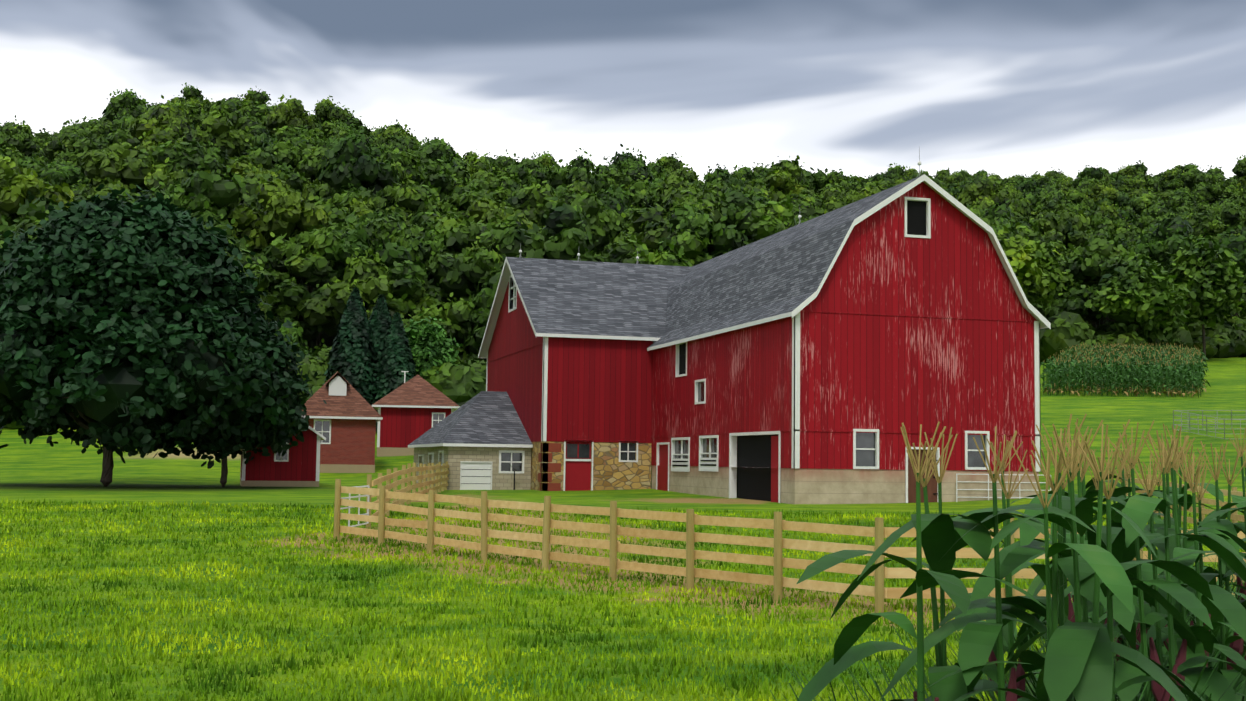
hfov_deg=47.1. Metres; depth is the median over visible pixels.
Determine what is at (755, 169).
forest tree
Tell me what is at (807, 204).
forest tree
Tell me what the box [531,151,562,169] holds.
forest tree
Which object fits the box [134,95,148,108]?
forest tree
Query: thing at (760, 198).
forest tree
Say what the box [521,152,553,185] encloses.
forest tree
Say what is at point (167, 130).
forest tree
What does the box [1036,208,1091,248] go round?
forest tree
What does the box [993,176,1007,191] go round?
forest tree
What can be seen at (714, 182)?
forest tree
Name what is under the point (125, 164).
forest tree
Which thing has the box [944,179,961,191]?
forest tree
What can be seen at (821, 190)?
forest tree
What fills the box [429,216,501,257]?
forest tree
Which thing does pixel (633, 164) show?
forest tree
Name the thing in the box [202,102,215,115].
forest tree
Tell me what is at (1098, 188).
forest tree
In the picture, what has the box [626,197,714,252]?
forest tree
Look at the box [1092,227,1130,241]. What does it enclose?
forest tree
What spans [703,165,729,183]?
forest tree
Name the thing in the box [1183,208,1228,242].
forest tree
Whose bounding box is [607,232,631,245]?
forest tree
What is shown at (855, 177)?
forest tree
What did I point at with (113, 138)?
forest tree
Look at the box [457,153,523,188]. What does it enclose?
forest tree
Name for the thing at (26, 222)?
forest tree
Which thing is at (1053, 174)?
forest tree
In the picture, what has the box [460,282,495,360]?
forest tree
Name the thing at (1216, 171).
forest tree
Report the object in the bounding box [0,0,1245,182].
sky
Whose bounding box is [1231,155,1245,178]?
forest tree
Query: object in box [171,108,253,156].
forest tree
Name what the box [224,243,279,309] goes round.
forest tree
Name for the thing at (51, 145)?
forest tree
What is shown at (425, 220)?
forest tree
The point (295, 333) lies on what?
forest tree
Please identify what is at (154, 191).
forest tree
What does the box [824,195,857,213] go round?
forest tree
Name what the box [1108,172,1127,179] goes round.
forest tree
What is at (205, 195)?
forest tree
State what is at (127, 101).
forest tree
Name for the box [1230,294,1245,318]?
forest tree
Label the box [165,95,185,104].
forest tree
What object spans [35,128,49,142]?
forest tree
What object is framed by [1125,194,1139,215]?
forest tree
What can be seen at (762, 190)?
forest tree
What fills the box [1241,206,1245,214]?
forest tree
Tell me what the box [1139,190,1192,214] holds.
forest tree
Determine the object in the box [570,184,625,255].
forest tree
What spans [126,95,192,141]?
forest tree
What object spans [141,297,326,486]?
maple tree
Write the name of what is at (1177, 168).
forest tree
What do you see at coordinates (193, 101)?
forest tree
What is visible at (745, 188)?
forest tree
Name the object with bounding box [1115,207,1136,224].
forest tree
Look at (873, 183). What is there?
forest tree
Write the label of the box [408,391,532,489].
milk house
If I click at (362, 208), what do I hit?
forest tree
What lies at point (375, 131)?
forest tree
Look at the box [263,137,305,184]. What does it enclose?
forest tree
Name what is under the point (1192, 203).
forest tree
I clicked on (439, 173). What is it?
forest tree
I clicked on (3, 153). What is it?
forest tree
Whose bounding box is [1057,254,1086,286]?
forest tree
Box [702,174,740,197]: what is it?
forest tree
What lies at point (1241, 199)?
forest tree
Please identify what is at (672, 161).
forest tree
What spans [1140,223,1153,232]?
forest tree
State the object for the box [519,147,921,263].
lightning rods
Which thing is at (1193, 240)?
forest tree
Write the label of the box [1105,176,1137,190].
forest tree
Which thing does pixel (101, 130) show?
forest tree
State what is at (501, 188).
forest tree
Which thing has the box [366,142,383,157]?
forest tree
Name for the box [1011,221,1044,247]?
forest tree
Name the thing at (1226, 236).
forest tree
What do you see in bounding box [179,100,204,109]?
forest tree
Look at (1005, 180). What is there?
forest tree
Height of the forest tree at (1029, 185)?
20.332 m
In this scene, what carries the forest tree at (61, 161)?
on the ground at (40, 469)
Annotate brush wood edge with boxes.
[0,311,1245,428]
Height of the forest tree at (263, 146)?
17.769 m
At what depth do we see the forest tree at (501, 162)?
301.31 m
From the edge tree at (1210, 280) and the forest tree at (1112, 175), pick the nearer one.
the edge tree at (1210, 280)
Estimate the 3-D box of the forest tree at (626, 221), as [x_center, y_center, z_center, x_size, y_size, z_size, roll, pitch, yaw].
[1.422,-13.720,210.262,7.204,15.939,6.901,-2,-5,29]
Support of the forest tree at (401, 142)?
on the ground at (40, 469)
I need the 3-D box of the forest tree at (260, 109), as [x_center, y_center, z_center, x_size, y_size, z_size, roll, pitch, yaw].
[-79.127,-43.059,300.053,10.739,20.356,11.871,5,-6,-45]
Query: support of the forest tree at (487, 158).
on the ground at (40, 469)
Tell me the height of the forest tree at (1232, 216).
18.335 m
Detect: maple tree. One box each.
[0,183,305,486]
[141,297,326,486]
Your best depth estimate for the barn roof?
70.55 m
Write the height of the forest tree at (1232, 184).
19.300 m
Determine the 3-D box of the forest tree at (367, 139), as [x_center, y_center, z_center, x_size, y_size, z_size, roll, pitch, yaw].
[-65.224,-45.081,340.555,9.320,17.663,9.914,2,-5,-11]
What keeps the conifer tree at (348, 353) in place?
on the ground at (40, 469)
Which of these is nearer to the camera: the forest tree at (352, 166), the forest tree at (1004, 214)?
the forest tree at (352, 166)
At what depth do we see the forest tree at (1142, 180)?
433.90 m
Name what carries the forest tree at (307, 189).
on the ground at (40, 469)
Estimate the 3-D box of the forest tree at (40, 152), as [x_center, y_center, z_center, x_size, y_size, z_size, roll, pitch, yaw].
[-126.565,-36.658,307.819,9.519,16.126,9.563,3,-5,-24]
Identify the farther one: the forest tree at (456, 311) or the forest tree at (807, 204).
the forest tree at (807, 204)
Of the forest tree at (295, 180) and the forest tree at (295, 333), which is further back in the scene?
the forest tree at (295, 180)
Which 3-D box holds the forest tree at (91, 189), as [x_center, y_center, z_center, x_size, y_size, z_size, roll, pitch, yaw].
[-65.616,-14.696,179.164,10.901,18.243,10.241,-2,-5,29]
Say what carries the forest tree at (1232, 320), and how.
on the ground at (40, 469)
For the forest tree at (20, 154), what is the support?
on the ground at (40, 469)
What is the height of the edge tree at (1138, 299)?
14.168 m
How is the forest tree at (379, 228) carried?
on the ground at (40, 469)
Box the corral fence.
[333,461,1245,612]
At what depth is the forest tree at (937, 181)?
443.74 m
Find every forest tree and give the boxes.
[0,115,39,156]
[0,138,24,166]
[0,151,41,178]
[0,168,73,225]
[0,188,67,240]
[0,203,48,261]
[2,144,27,156]
[10,151,59,168]
[11,216,22,225]
[13,121,35,135]
[18,151,49,167]
[22,158,74,174]
[30,158,74,173]
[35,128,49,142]
[35,144,44,157]
[37,168,62,187]
[42,121,81,160]
[42,161,89,187]
[47,119,86,140]
[48,149,63,160]
[52,156,70,165]
[58,124,106,156]
[58,133,110,162]
[66,179,86,192]
[67,156,82,167]
[72,176,104,199]
[73,183,87,194]
[74,189,139,205]
[76,133,174,192]
[76,151,85,174]
[77,116,101,127]
[77,184,139,205]
[89,121,116,139]
[90,177,131,202]
[97,128,140,150]
[100,120,111,125]
[102,89,149,123]
[103,126,135,139]
[109,113,133,128]
[117,112,134,131]
[122,176,172,206]
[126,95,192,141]
[133,102,201,130]
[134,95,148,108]
[135,124,175,152]
[136,145,157,166]
[139,122,184,143]
[140,136,229,193]
[144,166,211,191]
[161,183,183,192]
[164,161,252,246]
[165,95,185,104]
[168,180,184,191]
[171,101,209,133]
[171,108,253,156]
[177,82,204,105]
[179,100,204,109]
[189,97,211,107]
[199,141,231,178]
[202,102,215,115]
[203,97,215,106]
[203,219,251,250]
[205,98,261,135]
[207,129,258,159]
[223,148,276,176]
[224,199,258,237]
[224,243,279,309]
[228,95,241,105]
[229,155,289,186]
[229,166,276,230]
[235,87,271,114]
[236,170,332,252]
[246,120,270,138]
[247,99,269,122]
[250,129,274,146]
[253,132,295,151]
[256,270,270,321]
[257,100,272,110]
[258,242,302,295]
[263,94,314,135]
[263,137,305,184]
[264,139,276,155]
[266,227,344,350]
[268,274,333,340]
[271,161,306,196]
[273,125,318,141]
[274,318,314,354]
[283,125,333,148]
[287,224,328,347]
[291,134,329,171]
[294,140,329,187]
[295,245,405,335]
[302,177,320,202]
[307,181,337,202]
[309,110,318,127]
[311,126,320,135]
[313,315,369,372]
[314,96,353,123]
[314,116,356,137]
[315,185,336,200]
[315,188,365,211]
[316,129,401,194]
[317,129,365,145]
[318,223,416,288]
[319,221,370,247]
[322,201,371,229]
[326,113,372,138]
[339,119,365,142]
[343,195,411,226]
[344,207,408,234]
[355,132,369,143]
[360,181,436,221]
[362,211,409,249]
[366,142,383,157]
[367,135,376,144]
[370,126,381,137]
[372,119,421,148]
[372,128,419,153]
[376,121,411,136]
[377,144,424,185]
[377,157,419,187]
[385,229,434,297]
[386,255,444,319]
[392,302,461,339]
[403,201,463,230]
[408,221,425,240]
[413,138,466,168]
[417,317,467,363]
[418,154,454,201]
[419,223,457,262]
[420,137,459,158]
[420,182,445,214]
[425,219,506,303]
[425,250,482,302]
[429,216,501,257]
[436,154,484,182]
[436,187,503,218]
[441,292,483,362]
[444,177,483,200]
[451,158,492,193]
[454,190,532,229]
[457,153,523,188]
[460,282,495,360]
[462,149,479,161]
[466,208,529,256]
[467,198,538,225]
[469,255,521,335]
[482,152,497,163]
[485,159,507,175]
[487,172,520,203]
[487,192,604,261]
[489,167,497,176]
[490,149,529,171]
[503,182,537,204]
[505,180,573,231]
[506,159,540,187]
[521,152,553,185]
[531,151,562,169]
[546,148,607,194]
[550,183,569,198]
[556,175,598,201]
[558,185,582,204]
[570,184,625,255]
[591,144,653,184]
[591,251,607,261]
[595,184,627,196]
[597,181,632,213]
[601,234,650,264]
[602,164,632,197]
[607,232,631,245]
[613,229,638,240]
[615,177,664,207]
[620,203,643,233]
[623,173,648,190]
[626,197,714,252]
[627,177,727,233]
[643,248,694,265]
[647,159,666,182]
[648,173,670,190]
[649,238,691,266]
[652,152,684,172]
[656,167,705,207]
[656,195,747,257]
[660,164,705,187]
[666,224,717,265]
[695,163,744,192]
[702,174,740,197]
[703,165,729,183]
[705,175,743,192]
[717,181,769,245]
[730,164,756,184]
[731,174,769,190]
[735,186,749,198]
[743,195,798,244]
[748,190,769,200]
[749,184,786,203]
[751,162,766,174]
[752,163,770,178]
[753,175,767,184]
[756,191,768,203]
[764,155,815,201]
[782,187,827,219]
[793,217,807,225]
[799,165,829,196]
[803,214,817,219]
[812,180,855,203]
[815,184,830,198]
[822,189,866,211]
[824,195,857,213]
[825,169,864,192]
[828,183,846,191]
[829,179,886,203]
[847,174,872,185]
[862,178,878,188]
[867,172,884,181]
[874,178,906,189]
[876,179,889,186]
[880,185,894,190]
[881,163,910,180]
[883,174,896,184]
[904,166,917,177]
[912,170,932,178]
[916,171,946,187]
[934,167,950,180]
[942,171,966,187]
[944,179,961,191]
[949,175,976,198]
[952,169,970,177]
[955,173,1010,207]
[964,173,980,180]
[967,204,985,216]
[972,198,996,211]
[976,168,988,178]
[979,214,1000,226]
[980,200,1042,233]
[986,173,1001,180]
[988,218,1018,240]
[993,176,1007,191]
[997,176,1010,186]
[1001,192,1038,221]
[1005,174,1027,185]
[1007,185,1020,206]
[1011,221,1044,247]
[1014,177,1045,194]
[1020,189,1040,209]
[1030,171,1041,180]
[1030,202,1042,212]
[1033,181,1059,197]
[1035,175,1056,187]
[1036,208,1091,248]
[1037,296,1088,319]
[1038,192,1080,206]
[1038,195,1070,216]
[1039,188,1071,202]
[1041,228,1064,241]
[1042,167,1068,179]
[1046,239,1082,255]
[1047,280,1101,321]
[1052,244,1070,256]
[1054,177,1064,184]
[1056,179,1071,188]
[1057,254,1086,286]
[1058,183,1071,194]
[1059,189,1094,210]
[1062,198,1085,215]
[1062,234,1105,325]
[1063,227,1149,321]
[1064,187,1074,196]
[1068,176,1098,197]
[1070,165,1105,187]
[1072,170,1106,188]
[1083,193,1123,216]
[1084,178,1119,209]
[1084,226,1098,237]
[1087,214,1129,238]
[1088,201,1131,227]
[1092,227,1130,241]
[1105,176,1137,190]
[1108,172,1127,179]
[1108,221,1141,244]
[1113,188,1136,207]
[1114,184,1158,197]
[1114,238,1132,247]
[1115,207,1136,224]
[1116,164,1149,178]
[1123,206,1138,220]
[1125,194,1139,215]
[1126,170,1160,191]
[1127,228,1162,260]
[1129,226,1141,233]
[1131,189,1186,217]
[1133,160,1151,178]
[1135,197,1185,229]
[1135,218,1169,239]
[1138,229,1204,241]
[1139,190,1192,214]
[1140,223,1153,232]
[1147,211,1227,281]
[1152,172,1163,178]
[1153,175,1165,188]
[1159,190,1174,200]
[1161,168,1176,190]
[1163,177,1187,191]
[1167,162,1183,175]
[1174,188,1189,200]
[1177,163,1199,179]
[1181,165,1222,192]
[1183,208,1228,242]
[1184,199,1199,212]
[1188,181,1225,204]
[1194,199,1222,223]
[1204,165,1225,180]
[1206,194,1241,209]
[1212,200,1241,209]
[1215,225,1245,317]
[1218,206,1245,234]
[1218,228,1228,238]
[1223,175,1245,191]
[1223,187,1242,200]
[1223,310,1237,323]
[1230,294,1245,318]
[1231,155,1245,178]
[1232,198,1245,208]
[1233,184,1245,206]
[1241,167,1245,184]
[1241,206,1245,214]
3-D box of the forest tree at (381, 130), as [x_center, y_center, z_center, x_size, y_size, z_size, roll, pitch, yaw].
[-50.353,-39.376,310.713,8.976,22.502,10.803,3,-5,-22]
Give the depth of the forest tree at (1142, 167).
509.67 m
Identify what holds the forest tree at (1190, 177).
on the ground at (40, 469)
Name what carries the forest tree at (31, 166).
on the ground at (40, 469)
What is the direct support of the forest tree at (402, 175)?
on the ground at (40, 469)
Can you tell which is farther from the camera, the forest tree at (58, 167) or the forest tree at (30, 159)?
the forest tree at (30, 159)
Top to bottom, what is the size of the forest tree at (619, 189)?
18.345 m
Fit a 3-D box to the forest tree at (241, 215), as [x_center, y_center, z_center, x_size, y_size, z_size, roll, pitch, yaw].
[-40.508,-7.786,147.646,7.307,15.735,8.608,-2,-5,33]
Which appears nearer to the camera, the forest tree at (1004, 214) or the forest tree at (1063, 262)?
the forest tree at (1063, 262)
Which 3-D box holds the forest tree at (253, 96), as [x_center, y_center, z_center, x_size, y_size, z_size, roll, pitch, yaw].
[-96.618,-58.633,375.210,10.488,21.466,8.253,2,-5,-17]
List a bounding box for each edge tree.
[997,222,1055,308]
[1023,231,1078,305]
[1078,251,1189,342]
[1155,242,1245,361]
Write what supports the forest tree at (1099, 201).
on the ground at (40, 469)
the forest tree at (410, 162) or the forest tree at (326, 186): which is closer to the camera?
the forest tree at (326, 186)
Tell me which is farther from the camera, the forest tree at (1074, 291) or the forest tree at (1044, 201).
the forest tree at (1044, 201)
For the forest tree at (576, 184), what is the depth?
222.14 m
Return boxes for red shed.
[240,426,325,486]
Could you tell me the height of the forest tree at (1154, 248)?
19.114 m
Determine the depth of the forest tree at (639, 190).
219.09 m
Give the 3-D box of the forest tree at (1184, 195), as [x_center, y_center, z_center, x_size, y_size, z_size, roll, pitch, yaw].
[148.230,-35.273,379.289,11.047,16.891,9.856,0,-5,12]
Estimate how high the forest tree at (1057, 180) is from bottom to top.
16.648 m
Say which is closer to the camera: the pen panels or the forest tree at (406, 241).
the pen panels
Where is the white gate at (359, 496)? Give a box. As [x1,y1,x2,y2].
[340,485,369,526]
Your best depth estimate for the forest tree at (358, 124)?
365.21 m
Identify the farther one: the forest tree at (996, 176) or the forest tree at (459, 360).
the forest tree at (996, 176)
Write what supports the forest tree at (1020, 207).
on the ground at (40, 469)
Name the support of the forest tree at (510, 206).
on the ground at (40, 469)
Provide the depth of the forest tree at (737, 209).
183.03 m
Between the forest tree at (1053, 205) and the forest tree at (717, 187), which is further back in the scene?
the forest tree at (1053, 205)
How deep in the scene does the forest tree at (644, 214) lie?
180.58 m
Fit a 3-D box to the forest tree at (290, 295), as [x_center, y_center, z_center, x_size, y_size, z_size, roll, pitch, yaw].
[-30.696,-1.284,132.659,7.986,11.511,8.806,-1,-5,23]
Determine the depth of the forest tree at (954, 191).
394.69 m
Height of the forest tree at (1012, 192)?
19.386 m
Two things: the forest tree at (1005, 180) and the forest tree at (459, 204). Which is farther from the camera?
the forest tree at (1005, 180)
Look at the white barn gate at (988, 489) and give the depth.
55.84 m
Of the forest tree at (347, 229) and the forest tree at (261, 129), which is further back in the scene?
the forest tree at (261, 129)
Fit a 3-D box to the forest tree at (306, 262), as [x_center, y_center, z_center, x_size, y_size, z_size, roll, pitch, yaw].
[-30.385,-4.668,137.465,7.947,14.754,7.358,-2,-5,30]
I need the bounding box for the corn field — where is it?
[1040,342,1210,397]
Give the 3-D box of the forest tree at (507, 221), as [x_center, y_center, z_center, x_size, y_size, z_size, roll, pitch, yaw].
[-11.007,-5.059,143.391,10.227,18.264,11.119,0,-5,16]
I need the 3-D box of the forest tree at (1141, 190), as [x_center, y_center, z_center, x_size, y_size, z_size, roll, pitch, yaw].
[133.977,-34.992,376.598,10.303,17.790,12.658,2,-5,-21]
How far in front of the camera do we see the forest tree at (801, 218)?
187.53 m
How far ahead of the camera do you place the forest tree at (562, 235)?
135.82 m
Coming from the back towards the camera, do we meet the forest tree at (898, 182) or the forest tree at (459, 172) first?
the forest tree at (898, 182)
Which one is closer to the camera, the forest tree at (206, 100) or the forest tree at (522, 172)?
the forest tree at (522, 172)
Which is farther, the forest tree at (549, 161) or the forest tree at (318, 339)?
the forest tree at (549, 161)
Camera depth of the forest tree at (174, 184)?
163.62 m
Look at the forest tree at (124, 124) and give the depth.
262.38 m
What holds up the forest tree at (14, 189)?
on the ground at (40, 469)
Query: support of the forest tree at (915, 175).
on the ground at (40, 469)
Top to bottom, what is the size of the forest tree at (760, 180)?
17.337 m
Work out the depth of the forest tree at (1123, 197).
344.68 m
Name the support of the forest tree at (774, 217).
on the ground at (40, 469)
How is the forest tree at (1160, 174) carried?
on the ground at (40, 469)
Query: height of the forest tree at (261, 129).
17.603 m
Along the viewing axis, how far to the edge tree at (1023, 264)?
164.81 m
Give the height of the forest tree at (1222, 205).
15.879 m
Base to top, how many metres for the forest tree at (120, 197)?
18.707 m
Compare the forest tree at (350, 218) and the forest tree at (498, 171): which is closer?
the forest tree at (350, 218)
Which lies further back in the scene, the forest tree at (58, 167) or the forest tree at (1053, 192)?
the forest tree at (1053, 192)
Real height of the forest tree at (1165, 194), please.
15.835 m
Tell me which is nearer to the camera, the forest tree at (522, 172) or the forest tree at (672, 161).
the forest tree at (522, 172)
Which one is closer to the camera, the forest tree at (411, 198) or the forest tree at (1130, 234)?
the forest tree at (411, 198)
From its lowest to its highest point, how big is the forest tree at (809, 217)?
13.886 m
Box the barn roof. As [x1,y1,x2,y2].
[478,174,1050,357]
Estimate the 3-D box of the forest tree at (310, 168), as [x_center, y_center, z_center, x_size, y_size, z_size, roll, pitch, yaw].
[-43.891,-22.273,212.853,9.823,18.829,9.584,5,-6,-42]
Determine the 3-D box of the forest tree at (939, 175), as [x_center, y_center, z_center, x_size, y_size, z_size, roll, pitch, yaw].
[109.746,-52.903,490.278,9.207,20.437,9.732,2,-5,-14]
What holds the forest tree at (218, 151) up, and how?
on the ground at (40, 469)
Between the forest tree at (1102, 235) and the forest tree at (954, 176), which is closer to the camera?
the forest tree at (1102, 235)
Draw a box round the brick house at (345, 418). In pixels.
[302,371,382,472]
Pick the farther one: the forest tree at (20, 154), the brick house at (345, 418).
the forest tree at (20, 154)
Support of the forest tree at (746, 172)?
on the ground at (40, 469)
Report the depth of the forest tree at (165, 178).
170.19 m
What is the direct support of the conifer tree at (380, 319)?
on the ground at (40, 469)
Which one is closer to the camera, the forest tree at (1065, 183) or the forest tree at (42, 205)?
the forest tree at (42, 205)
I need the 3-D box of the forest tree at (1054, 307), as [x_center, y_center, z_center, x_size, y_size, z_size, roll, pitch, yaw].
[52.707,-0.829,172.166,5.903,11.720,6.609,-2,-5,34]
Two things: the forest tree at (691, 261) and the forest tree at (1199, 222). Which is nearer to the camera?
the forest tree at (691, 261)
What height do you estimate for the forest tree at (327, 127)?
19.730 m
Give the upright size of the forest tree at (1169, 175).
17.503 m
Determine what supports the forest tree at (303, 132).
on the ground at (40, 469)
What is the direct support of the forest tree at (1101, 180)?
on the ground at (40, 469)
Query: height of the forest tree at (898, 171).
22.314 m
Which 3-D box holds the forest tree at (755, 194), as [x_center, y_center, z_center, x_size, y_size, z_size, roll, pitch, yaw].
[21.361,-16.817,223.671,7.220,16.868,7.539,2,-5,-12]
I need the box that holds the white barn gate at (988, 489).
[956,474,1050,501]
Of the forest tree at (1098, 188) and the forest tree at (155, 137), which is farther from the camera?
the forest tree at (1098, 188)
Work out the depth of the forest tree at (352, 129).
321.43 m
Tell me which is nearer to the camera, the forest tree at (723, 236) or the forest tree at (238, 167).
the forest tree at (723, 236)
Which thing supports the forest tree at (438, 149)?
on the ground at (40, 469)
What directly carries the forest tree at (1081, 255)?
on the ground at (40, 469)
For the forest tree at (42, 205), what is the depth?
134.70 m
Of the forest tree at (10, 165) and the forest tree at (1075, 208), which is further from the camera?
the forest tree at (1075, 208)
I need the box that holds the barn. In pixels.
[486,182,1040,503]
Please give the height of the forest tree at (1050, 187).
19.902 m
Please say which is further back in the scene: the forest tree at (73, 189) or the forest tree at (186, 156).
the forest tree at (73, 189)
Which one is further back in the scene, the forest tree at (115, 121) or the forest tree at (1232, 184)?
the forest tree at (1232, 184)
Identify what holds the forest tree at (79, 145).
on the ground at (40, 469)
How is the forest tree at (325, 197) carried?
on the ground at (40, 469)
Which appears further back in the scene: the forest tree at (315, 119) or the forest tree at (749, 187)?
the forest tree at (315, 119)
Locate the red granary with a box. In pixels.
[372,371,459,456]
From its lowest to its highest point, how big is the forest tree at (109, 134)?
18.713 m
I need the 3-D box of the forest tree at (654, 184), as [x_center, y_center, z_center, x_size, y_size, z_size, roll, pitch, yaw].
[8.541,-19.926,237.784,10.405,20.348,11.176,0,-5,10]
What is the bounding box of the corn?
[722,414,1245,700]
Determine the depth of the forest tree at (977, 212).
265.31 m
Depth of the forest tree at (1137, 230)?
273.27 m
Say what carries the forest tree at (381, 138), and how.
on the ground at (40, 469)
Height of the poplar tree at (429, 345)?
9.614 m
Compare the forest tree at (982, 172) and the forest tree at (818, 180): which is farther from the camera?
the forest tree at (982, 172)
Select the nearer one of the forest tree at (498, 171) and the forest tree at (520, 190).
the forest tree at (520, 190)
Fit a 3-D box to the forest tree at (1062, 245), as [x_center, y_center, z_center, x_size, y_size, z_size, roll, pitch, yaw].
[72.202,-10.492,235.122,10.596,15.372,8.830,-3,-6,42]
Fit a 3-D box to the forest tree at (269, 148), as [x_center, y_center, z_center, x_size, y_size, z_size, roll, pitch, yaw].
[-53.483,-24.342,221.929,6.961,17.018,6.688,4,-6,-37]
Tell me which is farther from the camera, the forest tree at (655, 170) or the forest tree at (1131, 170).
the forest tree at (1131, 170)
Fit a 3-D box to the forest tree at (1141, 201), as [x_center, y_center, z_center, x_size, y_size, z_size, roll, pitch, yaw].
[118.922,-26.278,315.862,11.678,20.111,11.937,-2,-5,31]
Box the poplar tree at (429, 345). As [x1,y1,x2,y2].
[404,314,462,377]
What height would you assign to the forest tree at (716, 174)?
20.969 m
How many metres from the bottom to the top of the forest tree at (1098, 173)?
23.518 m
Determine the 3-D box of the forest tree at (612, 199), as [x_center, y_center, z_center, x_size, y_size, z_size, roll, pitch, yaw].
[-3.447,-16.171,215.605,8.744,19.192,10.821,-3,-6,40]
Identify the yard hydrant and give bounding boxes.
[509,464,517,489]
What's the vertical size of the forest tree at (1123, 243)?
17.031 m
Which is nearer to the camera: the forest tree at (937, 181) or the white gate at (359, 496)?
the white gate at (359, 496)
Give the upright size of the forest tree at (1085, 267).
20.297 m
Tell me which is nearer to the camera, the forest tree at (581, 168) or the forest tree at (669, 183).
the forest tree at (669, 183)
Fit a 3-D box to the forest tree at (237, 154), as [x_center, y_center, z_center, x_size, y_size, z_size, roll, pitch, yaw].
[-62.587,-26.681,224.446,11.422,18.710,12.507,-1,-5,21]
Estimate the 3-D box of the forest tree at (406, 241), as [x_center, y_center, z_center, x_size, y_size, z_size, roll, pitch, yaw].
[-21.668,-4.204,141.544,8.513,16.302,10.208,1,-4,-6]
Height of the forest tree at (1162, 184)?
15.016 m
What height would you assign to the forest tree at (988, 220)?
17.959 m
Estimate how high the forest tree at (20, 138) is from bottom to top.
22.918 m
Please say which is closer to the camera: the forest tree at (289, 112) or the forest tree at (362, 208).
the forest tree at (362, 208)
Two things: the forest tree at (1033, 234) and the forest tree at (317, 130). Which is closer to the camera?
the forest tree at (1033, 234)
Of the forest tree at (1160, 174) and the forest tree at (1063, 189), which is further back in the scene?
the forest tree at (1160, 174)
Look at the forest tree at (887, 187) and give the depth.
229.44 m
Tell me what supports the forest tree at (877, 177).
on the ground at (40, 469)
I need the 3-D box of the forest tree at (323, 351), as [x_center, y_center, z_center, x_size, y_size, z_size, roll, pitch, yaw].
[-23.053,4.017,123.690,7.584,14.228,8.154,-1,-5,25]
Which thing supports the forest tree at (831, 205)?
on the ground at (40, 469)
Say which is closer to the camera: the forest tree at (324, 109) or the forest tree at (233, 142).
the forest tree at (233, 142)
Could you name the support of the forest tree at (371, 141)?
on the ground at (40, 469)
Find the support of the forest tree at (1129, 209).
on the ground at (40, 469)
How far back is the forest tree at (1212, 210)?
316.38 m
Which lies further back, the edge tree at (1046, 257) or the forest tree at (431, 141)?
the forest tree at (431, 141)
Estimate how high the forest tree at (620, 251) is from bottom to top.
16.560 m
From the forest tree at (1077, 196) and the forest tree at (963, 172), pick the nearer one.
the forest tree at (1077, 196)
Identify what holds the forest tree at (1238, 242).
on the ground at (40, 469)
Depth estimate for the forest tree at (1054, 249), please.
205.59 m
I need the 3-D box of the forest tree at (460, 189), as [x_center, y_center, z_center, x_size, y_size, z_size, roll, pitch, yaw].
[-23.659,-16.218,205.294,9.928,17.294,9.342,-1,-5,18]
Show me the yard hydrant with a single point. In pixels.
(514, 477)
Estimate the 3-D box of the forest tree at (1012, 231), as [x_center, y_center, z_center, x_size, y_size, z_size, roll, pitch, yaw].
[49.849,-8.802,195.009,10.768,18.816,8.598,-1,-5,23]
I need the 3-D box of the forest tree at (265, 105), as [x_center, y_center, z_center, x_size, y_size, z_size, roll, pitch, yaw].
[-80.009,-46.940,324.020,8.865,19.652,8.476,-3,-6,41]
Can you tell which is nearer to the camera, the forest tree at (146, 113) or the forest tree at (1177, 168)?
the forest tree at (146, 113)
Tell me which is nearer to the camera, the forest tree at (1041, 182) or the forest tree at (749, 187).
the forest tree at (749, 187)
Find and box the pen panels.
[1173,410,1245,438]
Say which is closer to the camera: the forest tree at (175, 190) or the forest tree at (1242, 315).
the forest tree at (175, 190)
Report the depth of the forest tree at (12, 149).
235.93 m
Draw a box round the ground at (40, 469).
[0,281,1245,700]
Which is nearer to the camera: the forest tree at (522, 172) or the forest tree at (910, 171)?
the forest tree at (522, 172)
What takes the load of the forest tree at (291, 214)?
on the ground at (40, 469)
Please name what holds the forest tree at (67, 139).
on the ground at (40, 469)
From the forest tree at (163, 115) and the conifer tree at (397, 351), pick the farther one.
the forest tree at (163, 115)
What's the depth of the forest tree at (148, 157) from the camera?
199.26 m
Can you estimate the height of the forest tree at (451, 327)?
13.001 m
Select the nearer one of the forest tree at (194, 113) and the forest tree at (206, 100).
the forest tree at (194, 113)
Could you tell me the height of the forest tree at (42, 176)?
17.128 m
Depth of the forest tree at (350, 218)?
154.90 m
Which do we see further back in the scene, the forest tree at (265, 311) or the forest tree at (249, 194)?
the forest tree at (249, 194)
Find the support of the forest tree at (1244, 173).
on the ground at (40, 469)
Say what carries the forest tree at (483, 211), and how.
on the ground at (40, 469)
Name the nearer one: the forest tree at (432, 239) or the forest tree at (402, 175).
the forest tree at (432, 239)
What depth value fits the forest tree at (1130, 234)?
264.83 m
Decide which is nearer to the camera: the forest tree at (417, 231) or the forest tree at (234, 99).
the forest tree at (417, 231)
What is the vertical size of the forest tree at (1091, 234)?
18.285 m
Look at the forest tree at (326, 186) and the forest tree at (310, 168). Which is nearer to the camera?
the forest tree at (326, 186)
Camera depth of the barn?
56.44 m

